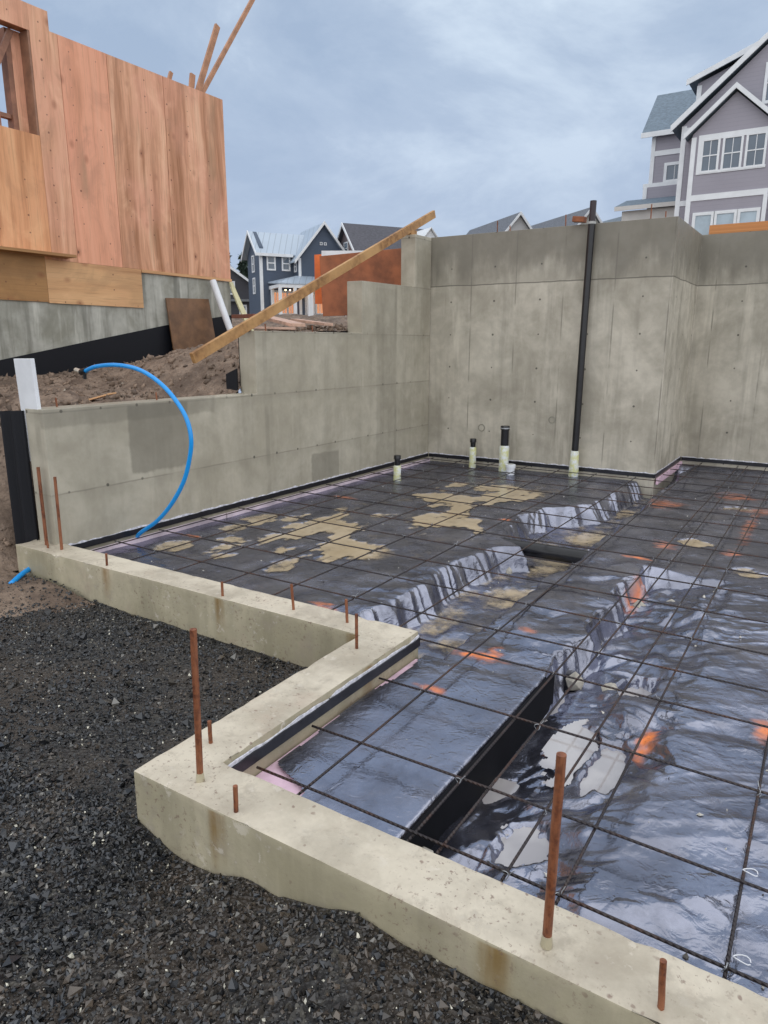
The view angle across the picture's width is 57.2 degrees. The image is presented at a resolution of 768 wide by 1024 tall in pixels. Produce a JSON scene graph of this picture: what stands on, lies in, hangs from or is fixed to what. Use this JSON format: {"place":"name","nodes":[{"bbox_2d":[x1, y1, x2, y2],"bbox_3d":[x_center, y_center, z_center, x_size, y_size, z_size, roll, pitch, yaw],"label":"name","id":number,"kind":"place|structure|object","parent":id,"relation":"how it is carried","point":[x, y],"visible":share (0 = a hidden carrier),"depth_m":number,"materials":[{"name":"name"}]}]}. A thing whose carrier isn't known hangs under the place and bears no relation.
{"place":"outdoors","nodes":[
{"label":"outdoors","id":0,"kind":"place"},
{"bbox_2d":[0,314,346,572],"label":"dirt bank","id":1,"kind":"structure","parent":0,"point":[192,384],"depth_m":7.49,"materials":[{"name":"brown soil"}]},
{"bbox_2d":[89,392,116,400],"bbox_3d":[-2.766,-1.117,6.842,0.275,0.087,0.160,1,13,4],"label":"scrap board","id":2,"kind":"object","parent":1,"relation":"on","point":[98,397],"visible":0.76,"depth_m":6.77,"materials":[{"name":"brown wood"}]},
{"bbox_2d":[0,0,231,376],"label":"house under construction","id":3,"kind":"structure","parent":1,"relation":"on","point":[114,232],"depth_m":9.80,"materials":[{"name":"brown wood"}]},
{"bbox_2d":[167,71,172,79],"bbox_3d":[-3.349,-6.544,10.856,0.045,0.502,0.246,11,17,37],"label":"lumber brace","id":4,"kind":"object","parent":3,"relation":"attached to","point":[170,74],"visible":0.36,"depth_m":10.85,"materials":[{"name":"brown wood"}]},
{"bbox_2d":[189,73,195,88],"bbox_3d":[-3.088,-6.663,11.251,0.060,0.646,0.194,9,16,31],"label":"lumber brace","id":5,"kind":"object","parent":3,"relation":"attached to","point":[192,80],"visible":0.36,"depth_m":11.20,"materials":[{"name":"brown wood"}]},
{"bbox_2d":[195,23,219,90],"bbox_3d":[-2.955,-6.993,11.387,0.042,1.850,0.908,9,16,33],"label":"lumber brace","id":6,"kind":"object","parent":3,"relation":"attached to","point":[207,58],"visible":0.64,"depth_m":11.42,"materials":[{"name":"brown wood"}]},
{"bbox_2d":[202,0,254,92],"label":"lumber brace","id":7,"kind":"object","parent":3,"relation":"attached to","point":[223,53],"visible":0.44,"depth_m":11.78,"materials":[{"name":"brown wood"}]},
{"bbox_2d":[0,323,347,549],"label":"dirt clods","id":8,"kind":"object","parent":1,"relation":"on","point":[149,396],"visible":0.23,"depth_m":7.58,"materials":[{"name":"brown soil"}]},
{"bbox_2d":[165,298,214,350],"bbox_3d":[-3.089,-2.927,11.402,0.153,1.052,0.940,9,16,31],"label":"brown board","id":9,"kind":"object","parent":1,"relation":"on","point":[190,323],"visible":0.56,"depth_m":11.32,"materials":[{"name":"brown wood"}]},
{"bbox_2d":[210,279,232,330],"bbox_3d":[-2.615,-3.227,11.594,0.651,1.178,0.110,11,17,37],"label":"white pipe","id":10,"kind":"object","parent":1,"relation":"on","point":[221,304],"visible":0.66,"depth_m":11.56,"materials":[{"name":"plastic"}]},
{"bbox_2d":[229,282,253,330],"bbox_3d":[-2.426,-3.478,12.140,0.429,0.925,0.155,2,14,8],"label":"foam strip","id":11,"kind":"object","parent":1,"relation":"on","point":[241,308],"visible":0.66,"depth_m":12.09,"materials":[{"name":"yellow plastic"}]},
{"bbox_2d":[231,314,254,317],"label":"scrap board","id":12,"kind":"object","parent":1,"relation":"on","point":[242,316],"visible":0.65,"depth_m":8.41,"materials":[{"name":"brown wood"}]},
{"bbox_2d":[254,326,295,329],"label":"scrap board","id":13,"kind":"object","parent":1,"relation":"on","point":[280,328],"visible":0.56,"depth_m":7.48,"materials":[{"name":"brown wood"}]},
{"bbox_2d":[267,316,304,326],"bbox_3d":[-1.179,-2.201,8.112,0.170,0.149,1.190,-6,15,-24],"label":"scrap board","id":14,"kind":"object","parent":1,"relation":"on","point":[287,322],"visible":0.76,"depth_m":7.81,"materials":[{"name":"brown wood"}]},
{"bbox_2d":[291,319,332,325],"bbox_3d":[-0.868,-2.262,8.382,0.120,0.099,0.784,-10,17,-35],"label":"scrap board","id":15,"kind":"object","parent":1,"relation":"on","point":[314,322],"visible":0.9,"depth_m":8.26,"materials":[{"name":"brown wood"}]},
{"bbox_2d":[314,254,321,303],"bbox_3d":[-0.968,-3.846,11.600,0.350,0.800,0.032,-1,13,-4],"label":"painted board","id":16,"kind":"object","parent":1,"relation":"on","point":[318,296],"visible":0.36,"depth_m":11.56,"materials":[{"name":"orange wood"}]},
{"bbox_2d":[319,248,400,315],"bbox_3d":[0.189,-3.306,10.423,2.285,1.300,0.077,1,13,2],"label":"plywood formwork","id":17,"kind":"object","parent":1,"relation":"on","point":[383,266],"visible":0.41,"depth_m":10.39,"materials":[{"name":"orange plywood"}]},
{"bbox_2d":[321,251,361,255],"bbox_3d":[-0.502,-3.947,11.274,0.994,0.450,0.044,1,13,3],"label":"white sheet","id":18,"kind":"object","parent":17,"relation":"attached to","point":[324,253],"visible":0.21,"depth_m":11.22,"materials":[{"name":"plastic"}]},
{"bbox_2d":[0,574,562,1023],"bbox_3d":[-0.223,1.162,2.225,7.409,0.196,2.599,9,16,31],"label":"gravel","id":19,"kind":"structure","parent":0,"point":[54,948],"depth_m":2.20,"materials":[{"name":"black gravel"}]},
{"bbox_2d":[0,553,94,622],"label":"mud","id":20,"kind":"structure","parent":19,"relation":"on","point":[8,564],"depth_m":4.82,"materials":[{"name":"brown soil"}]},
{"bbox_2d":[9,567,30,583],"bbox_3d":[-2.620,0.446,5.154,0.040,0.077,0.398,1,13,5],"label":"pipe stub","id":21,"kind":"object","parent":20,"relation":"on","point":[19,576],"visible":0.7,"depth_m":5.06,"materials":[{"name":"blue plastic"}]},
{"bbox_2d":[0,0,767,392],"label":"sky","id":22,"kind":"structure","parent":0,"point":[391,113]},
{"bbox_2d":[421,502,635,647],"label":"trench water","id":23,"kind":"structure","parent":0,"point":[581,540],"depth_m":5.70,"materials":[{"name":"beige liquid"}]},
{"label":"slab base","id":24,"kind":"structure","parent":0,"visible":0},
{"bbox_2d":[25,234,431,549],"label":"stepped wall","id":25,"kind":"structure","parent":24,"relation":"on","point":[304,411],"depth_m":6.93,"materials":[{"name":"concrete"}]},
{"bbox_2d":[0,411,38,543],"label":"drainage membrane","id":26,"kind":"object","parent":25,"relation":"attached to","point":[17,458],"visible":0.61,"depth_m":5.25,"materials":[{"name":"black plastic"}]},
{"bbox_2d":[14,358,40,460],"bbox_3d":[-2.553,-0.730,5.093,0.224,0.749,0.045,9,16,31],"label":"white board","id":27,"kind":"object","parent":25,"relation":"attached to","point":[27,382],"visible":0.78,"depth_m":5.03,"materials":[{"name":"plastic"}]},
{"bbox_2d":[74,363,193,537],"bbox_3d":[-1.953,-0.419,5.587,1.324,1.494,0.101,9,16,31],"label":"water pipe","id":28,"kind":"object","parent":25,"relation":"attached to","point":[84,372],"visible":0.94,"depth_m":5.32,"materials":[{"name":"blue plastic"}]},
{"bbox_2d":[226,338,240,392],"bbox_3d":[-1.008,-1.561,7.638,0.146,0.690,1.825,9,16,31],"label":"drainage membrane","id":29,"kind":"object","parent":25,"relation":"attached to","point":[232,380],"visible":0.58,"depth_m":6.90,"materials":[{"name":"black plastic"}]},
{"bbox_2d":[189,210,435,362],"bbox_3d":[-0.505,-2.664,7.788,0.042,1.906,4.464,8,16,31],"label":"plank","id":30,"kind":"object","parent":25,"relation":"on","point":[197,355],"visible":1,"depth_m":7.26,"materials":[{"name":"brown wood"}]},
{"bbox_2d":[16,538,767,1023],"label":"foundation curb","id":31,"kind":"structure","parent":24,"relation":"on","point":[468,922],"depth_m":2.20,"materials":[{"name":"concrete"}]},
{"bbox_2d":[36,467,47,544],"bbox_3d":[-2.501,0.017,5.166,0.024,0.700,0.024,9,16,31],"label":"steel stake","id":32,"kind":"object","parent":31,"relation":"on","point":[42,504],"visible":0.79,"depth_m":5.14,"materials":[{"name":"brown metal"}]},
{"bbox_2d":[53,477,62,549],"bbox_3d":[-2.327,0.070,5.042,0.030,0.654,0.021,9,16,31],"label":"steel stake","id":33,"kind":"object","parent":31,"relation":"on","point":[58,512],"visible":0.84,"depth_m":5.02,"materials":[{"name":"brown metal"}]},
{"bbox_2d":[105,553,107,565],"bbox_3d":[-1.862,0.376,4.737,0.019,0.202,0.016,9,16,31],"label":"rebar dowel","id":34,"kind":"object","parent":31,"relation":"on","point":[106,557],"visible":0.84,"depth_m":4.72,"materials":[{"name":"metal"}]},
{"bbox_2d":[190,628,204,782],"bbox_3d":[-0.624,0.705,2.353,0.040,0.674,0.030,9,16,31],"label":"steel stake","id":35,"kind":"object","parent":31,"relation":"on","point":[200,777],"visible":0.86,"depth_m":2.33,"materials":[{"name":"metal"}]},
{"bbox_2d":[207,720,212,743],"bbox_3d":[-0.650,0.877,2.642,0.016,0.205,0.016,9,16,31],"label":"rebar dowel","id":36,"kind":"object","parent":31,"relation":"on","point":[210,737],"visible":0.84,"depth_m":2.62,"materials":[{"name":"metal"}]},
{"bbox_2d":[221,581,223,595],"bbox_3d":[-0.955,0.512,4.168,0.016,0.207,0.016,9,16,31],"label":"rebar dowel","id":37,"kind":"object","parent":31,"relation":"on","point":[222,590],"visible":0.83,"depth_m":4.15,"materials":[{"name":"metal"}]},
{"bbox_2d":[233,784,238,812],"bbox_3d":[-0.470,0.968,2.246,0.018,0.213,0.016,9,16,31],"label":"rebar dowel","id":38,"kind":"object","parent":31,"relation":"on","point":[235,798],"visible":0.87,"depth_m":2.23,"materials":[{"name":"metal"}]},
{"bbox_2d":[290,584,294,609],"bbox_3d":[-0.513,0.533,3.957,0.026,0.267,0.016,9,16,31],"label":"rebar dowel","id":39,"kind":"object","parent":31,"relation":"on","point":[292,597],"visible":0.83,"depth_m":3.94,"materials":[{"name":"metal"}]},
{"bbox_2d":[345,599,348,622],"bbox_3d":[-0.200,0.586,3.771,0.022,0.250,0.016,9,16,31],"label":"rebar dowel","id":40,"kind":"object","parent":31,"relation":"on","point":[346,610],"visible":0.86,"depth_m":3.75,"materials":[{"name":"metal"}]},
{"bbox_2d":[355,613,357,648],"bbox_3d":[-0.134,0.640,3.440,0.016,0.300,0.016,9,16,31],"label":"rebar dowel","id":41,"kind":"object","parent":31,"relation":"on","point":[356,630],"visible":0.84,"depth_m":3.42,"materials":[{"name":"metal"}]},
{"bbox_2d":[402,673,554,849],"bbox_3d":[0.418,1.128,2.879,0.023,0.372,1.540,9,16,31],"label":"trench board","id":42,"kind":"object","parent":31,"relation":"attached to","point":[461,799],"visible":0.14,"depth_m":2.81,"materials":[{"name":"black plastic"}]},
{"bbox_2d":[540,751,566,950],"bbox_3d":[0.405,0.875,1.703,0.032,0.650,0.031,9,16,31],"label":"steel stake","id":43,"kind":"object","parent":31,"relation":"on","point":[546,942],"visible":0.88,"depth_m":1.68,"materials":[{"name":"metal"}]},
{"bbox_2d":[657,958,666,1010],"bbox_3d":[0.624,1.114,1.591,0.021,0.238,0.016,9,16,31],"label":"rebar dowel","id":44,"kind":"object","parent":31,"relation":"on","point":[662,983],"visible":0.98,"depth_m":1.57,"materials":[{"name":"metal"}]},
{"bbox_2d":[101,461,767,997],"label":"polythene sheet","id":45,"kind":"object","parent":24,"relation":"on","point":[681,903],"visible":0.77,"depth_m":3.50,"materials":[{"name":"black plastic"}]},
{"bbox_2d":[92,459,429,552],"bbox_3d":[-0.841,-0.183,7.548,0.017,0.072,5.530,9,16,31],"label":"insulation strip","id":46,"kind":"object","parent":45,"relation":"on","point":[217,518],"visible":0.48,"depth_m":6.67,"materials":[{"name":"pink plastic"}]},
{"bbox_2d":[255,659,417,795],"bbox_3d":[-0.044,0.931,3.009,0.372,0.024,1.366,9,16,31],"label":"insulation board","id":47,"kind":"object","parent":45,"relation":"on","point":[274,767],"visible":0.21,"depth_m":2.68,"materials":[{"name":"pink plastic"}]},
{"bbox_2d":[393,455,400,480],"bbox_3d":[0.157,-0.509,8.359,0.096,0.335,0.095,9,16,31],"label":"drain riser","id":48,"kind":"object","parent":45,"relation":"on","point":[397,470],"visible":0.9,"depth_m":8.32,"materials":[{"name":"plastic"}]},
{"bbox_2d":[92,458,767,987],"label":"rebar mat","id":49,"kind":"object","parent":45,"relation":"on","point":[726,968],"visible":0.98,"depth_m":3.77,"materials":[{"name":"metal"}]},
{"bbox_2d":[733,954,750,965],"bbox_3d":[0.904,1.129,1.777,0.043,0.011,0.029,9,16,31],"label":"wire loop","id":50,"kind":"object","parent":49,"relation":"on","point":[741,961],"visible":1,"depth_m":1.77,"materials":[{"name":"white metal"}]},
{"bbox_2d":[742,868,757,876],"bbox_3d":[1.079,1.059,2.073,0.043,0.011,0.029,9,16,31],"label":"wire loop","id":51,"kind":"object","parent":49,"relation":"on","point":[744,869],"visible":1,"depth_m":2.07,"materials":[{"name":"white metal"}]},
{"bbox_2d":[151,474,767,988],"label":"grit","id":52,"kind":"object","parent":45,"relation":"on","point":[685,956],"visible":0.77,"depth_m":3.41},
{"bbox_2d":[156,482,767,577],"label":"muddy water","id":53,"kind":"structure","parent":45,"relation":"on","point":[334,551],"depth_m":6.30,"materials":[{"name":"beige liquid"}]},
{"bbox_2d":[469,438,476,467],"bbox_3d":[1.171,-0.764,9.280,0.096,0.410,0.095,9,16,31],"label":"drain riser","id":54,"kind":"object","parent":45,"relation":"on","point":[472,454],"visible":0.94,"depth_m":9.25,"materials":[{"name":"plastic"}]},
{"bbox_2d":[498,425,509,471],"bbox_3d":[1.534,-0.793,8.976,0.128,0.610,0.126,9,16,31],"label":"drain riser","id":55,"kind":"object","parent":45,"relation":"on","point":[504,453],"visible":0.91,"depth_m":8.93,"materials":[{"name":"plastic"}]},
{"bbox_2d":[506,567,511,574],"bbox_3d":[0.990,0.464,5.553,0.051,0.068,0.050,-2,14,-8],"label":"spacer block","id":56,"kind":"object","parent":45,"relation":"on","point":[509,571],"depth_m":5.54,"materials":[{"name":"concrete"}]},
{"bbox_2d":[506,463,515,474],"bbox_3d":[1.585,-0.520,8.825,0.124,0.168,0.123,9,16,31],"label":"cleanout cap","id":57,"kind":"object","parent":45,"relation":"on","point":[510,467],"visible":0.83,"depth_m":8.78,"materials":[{"name":"white plastic"}]},
{"bbox_2d":[482,690,566,803],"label":"puddle water","id":58,"kind":"structure","parent":45,"relation":"on","point":[507,786],"depth_m":2.86,"materials":[{"name":"grey liquid"}]},
{"bbox_2d":[503,538,588,563],"bbox_3d":[1.345,0.330,5.811,1.200,0.123,0.124,8,16,30],"label":"drain pipe","id":59,"kind":"object","parent":45,"relation":"on","point":[554,553],"visible":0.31,"depth_m":5.74,"materials":[{"name":"black plastic"}]},
{"bbox_2d":[495,687,651,866],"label":"pocket water","id":60,"kind":"structure","parent":45,"relation":"on","point":[605,770],"depth_m":2.88,"materials":[{"name":"grey liquid"}]},
{"bbox_2d":[566,671,583,689],"bbox_3d":[0.993,0.872,3.647,0.085,0.098,0.084,-9,16,-32],"label":"spacer block","id":61,"kind":"object","parent":45,"relation":"on","point":[578,685],"depth_m":3.62,"materials":[{"name":"concrete"}]},
{"bbox_2d":[568,200,596,476],"bbox_3d":[2.362,-1.984,8.370,0.124,3.211,0.178,9,16,31],"label":"vent pipe","id":62,"kind":"object","parent":45,"relation":"on","point":[574,461],"visible":0.94,"depth_m":8.34,"materials":[{"name":"plastic"}]},
{"bbox_2d":[601,683,617,691],"bbox_3d":[1.122,0.880,3.492,0.080,0.074,0.093,9,16,31],"label":"spacer block","id":63,"kind":"object","parent":45,"relation":"on","point":[610,685],"depth_m":3.48,"materials":[{"name":"concrete"}]},
{"bbox_2d":[633,600,645,607],"bbox_3d":[1.688,0.622,4.667,0.081,0.095,0.080,-7,15,-28],"label":"spacer block","id":64,"kind":"object","parent":45,"relation":"on","point":[639,605],"depth_m":4.64,"materials":[{"name":"concrete"}]},
{"bbox_2d":[656,461,681,484],"bbox_3d":[3.642,-0.509,8.964,0.024,0.072,1.530,9,16,31],"label":"insulation offcut","id":65,"kind":"object","parent":45,"relation":"on","point":[662,477],"visible":0.79,"depth_m":8.80,"materials":[{"name":"pink plastic"}]},
{"bbox_2d":[428,216,767,498],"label":"back wall","id":66,"kind":"structure","parent":24,"relation":"on","point":[676,365],"depth_m":8.83,"materials":[{"name":"concrete"}]},
{"bbox_2d":[572,216,586,222],"bbox_3d":[2.273,-3.400,8.181,0.151,0.076,0.090,9,16,31],"label":"wood block","id":67,"kind":"object","parent":66,"relation":"on","point":[579,219],"depth_m":8.15,"materials":[{"name":"orange wood"}]},
{"bbox_2d":[709,221,767,233],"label":"form board","id":68,"kind":"object","parent":66,"relation":"on","point":[740,227],"visible":1,"depth_m":8.74,"materials":[{"name":"orange wood"}]},
{"bbox_3d":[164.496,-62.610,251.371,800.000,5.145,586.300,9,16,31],"label":"ground","id":69,"kind":"structure","parent":0,"visible":0},
{"bbox_2d":[225,266,249,314],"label":"house","id":70,"kind":"structure","parent":69,"relation":"on","point":[240,282],"depth_m":65.76,"materials":[{"name":"grey"}]},
{"bbox_2d":[236,251,247,277],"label":"conifer tree","id":71,"kind":"object","parent":69,"relation":"on","point":[242,267],"visible":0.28,"depth_m":71.32,"materials":[{"name":"green plant"}]},
{"bbox_2d":[241,221,344,315],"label":"blue house","id":72,"kind":"structure","parent":69,"relation":"on","point":[280,266],"depth_m":56.76,"materials":[{"name":"blue wood"}]},
{"bbox_2d":[251,255,254,272],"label":"window","id":73,"kind":"structure","parent":72,"relation":"in","point":[252,257],"depth_m":58.04,"materials":[{"name":"white glass"}]},
{"bbox_2d":[252,277,255,293],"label":"window","id":74,"kind":"structure","parent":72,"relation":"in","point":[254,285],"depth_m":58.34,"materials":[{"name":"white glass"}]},
{"bbox_2d":[266,256,275,270],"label":"window","id":75,"kind":"structure","parent":72,"relation":"in","point":[271,260],"depth_m":56.43,"materials":[{"name":"white glass"}]},
{"bbox_2d":[274,292,278,313],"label":"window","id":76,"kind":"structure","parent":72,"relation":"in","point":[276,298],"depth_m":57.12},
{"bbox_2d":[282,292,287,313],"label":"window","id":77,"kind":"structure","parent":72,"relation":"in","point":[284,294],"depth_m":57.50,"materials":[{"name":"orange glass"}]},
{"bbox_2d":[281,257,290,270],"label":"window","id":78,"kind":"structure","parent":72,"relation":"in","point":[285,260],"depth_m":56.94,"materials":[{"name":"white glass"}]},
{"bbox_2d":[287,292,293,313],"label":"window","id":79,"kind":"structure","parent":72,"relation":"in","point":[290,309],"depth_m":57.81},
{"bbox_2d":[294,262,296,272],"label":"window","id":80,"kind":"structure","parent":72,"relation":"in","point":[295,264],"depth_m":56.78,"materials":[{"name":"white glass"}]},
{"bbox_2d":[306,292,314,313],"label":"window","id":81,"kind":"structure","parent":72,"relation":"in","point":[313,292],"depth_m":57.09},
{"bbox_2d":[316,304,322,313],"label":"window","id":82,"kind":"structure","parent":72,"relation":"in","point":[319,310],"depth_m":57.48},
{"bbox_2d":[337,222,437,250],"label":"house","id":83,"kind":"structure","parent":69,"relation":"on","point":[356,237],"depth_m":56.77,"materials":[{"name":"grey"}]},
{"bbox_2d":[343,241,347,250],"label":"window","id":84,"kind":"structure","parent":83,"relation":"in","point":[345,243],"depth_m":57.09,"materials":[{"name":"white glass"}]},
{"bbox_2d":[466,212,531,234],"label":"house","id":85,"kind":"structure","parent":69,"relation":"on","point":[517,221],"depth_m":55.83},
{"bbox_2d":[531,208,602,228],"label":"house","id":86,"kind":"structure","parent":69,"relation":"on","point":[557,222],"depth_m":56.21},
{"bbox_2d":[603,216,621,222],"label":"house","id":87,"kind":"structure","parent":69,"relation":"on","point":[616,219],"depth_m":61.02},
{"bbox_2d":[614,32,767,234],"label":"mauve house","id":88,"kind":"structure","parent":69,"relation":"on","point":[708,133],"depth_m":37.70,"materials":[{"name":"purple wood"}]},
{"bbox_2d":[663,161,678,181],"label":"window","id":89,"kind":"structure","parent":88,"relation":"in","point":[670,168],"depth_m":44.94,"materials":[{"name":"white glass"}]},
{"bbox_2d":[692,211,714,234],"bbox_3d":[17.401,-15.469,38.506,1.110,1.750,0.060,9,16,31],"label":"window","id":90,"kind":"structure","parent":88,"relation":"in","point":[701,221],"depth_m":38.43,"materials":[{"name":"white glass"}]},
{"bbox_2d":[699,137,720,173],"bbox_3d":[17.427,-19.066,37.638,0.930,1.690,0.060,9,16,31],"label":"window","id":91,"kind":"structure","parent":88,"relation":"in","point":[710,147],"depth_m":37.64,"materials":[{"name":"white glass"}]},
{"bbox_2d":[713,209,737,224],"bbox_3d":[18.334,-15.330,37.931,1.160,1.750,0.060,9,16,31],"label":"window","id":92,"kind":"structure","parent":88,"relation":"in","point":[723,216],"depth_m":37.81,"materials":[{"name":"clear glass"}]},
{"bbox_2d":[720,134,743,170],"bbox_3d":[18.339,-18.930,37.076,0.990,1.690,0.060,9,16,31],"label":"window","id":93,"kind":"structure","parent":88,"relation":"in","point":[732,149],"depth_m":37.09,"materials":[{"name":"white glass"}]},
{"bbox_2d":[736,207,760,222],"bbox_3d":[19.271,-15.190,37.352,1.100,1.750,0.060,9,16,31],"label":"window","id":94,"kind":"structure","parent":88,"relation":"in","point":[744,215],"depth_m":37.22,"materials":[{"name":"clear glass"}]},
{"bbox_2d":[743,130,767,167],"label":"window","id":95,"kind":"structure","parent":88,"relation":"in","point":[756,142],"depth_m":36.50,"materials":[{"name":"clear glass"}]},
{"bbox_2d":[762,62,767,103],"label":"window","id":96,"kind":"structure","parent":88,"relation":"in","point":[765,90],"depth_m":36.26,"materials":[{"name":"clear glass"}]}
]}

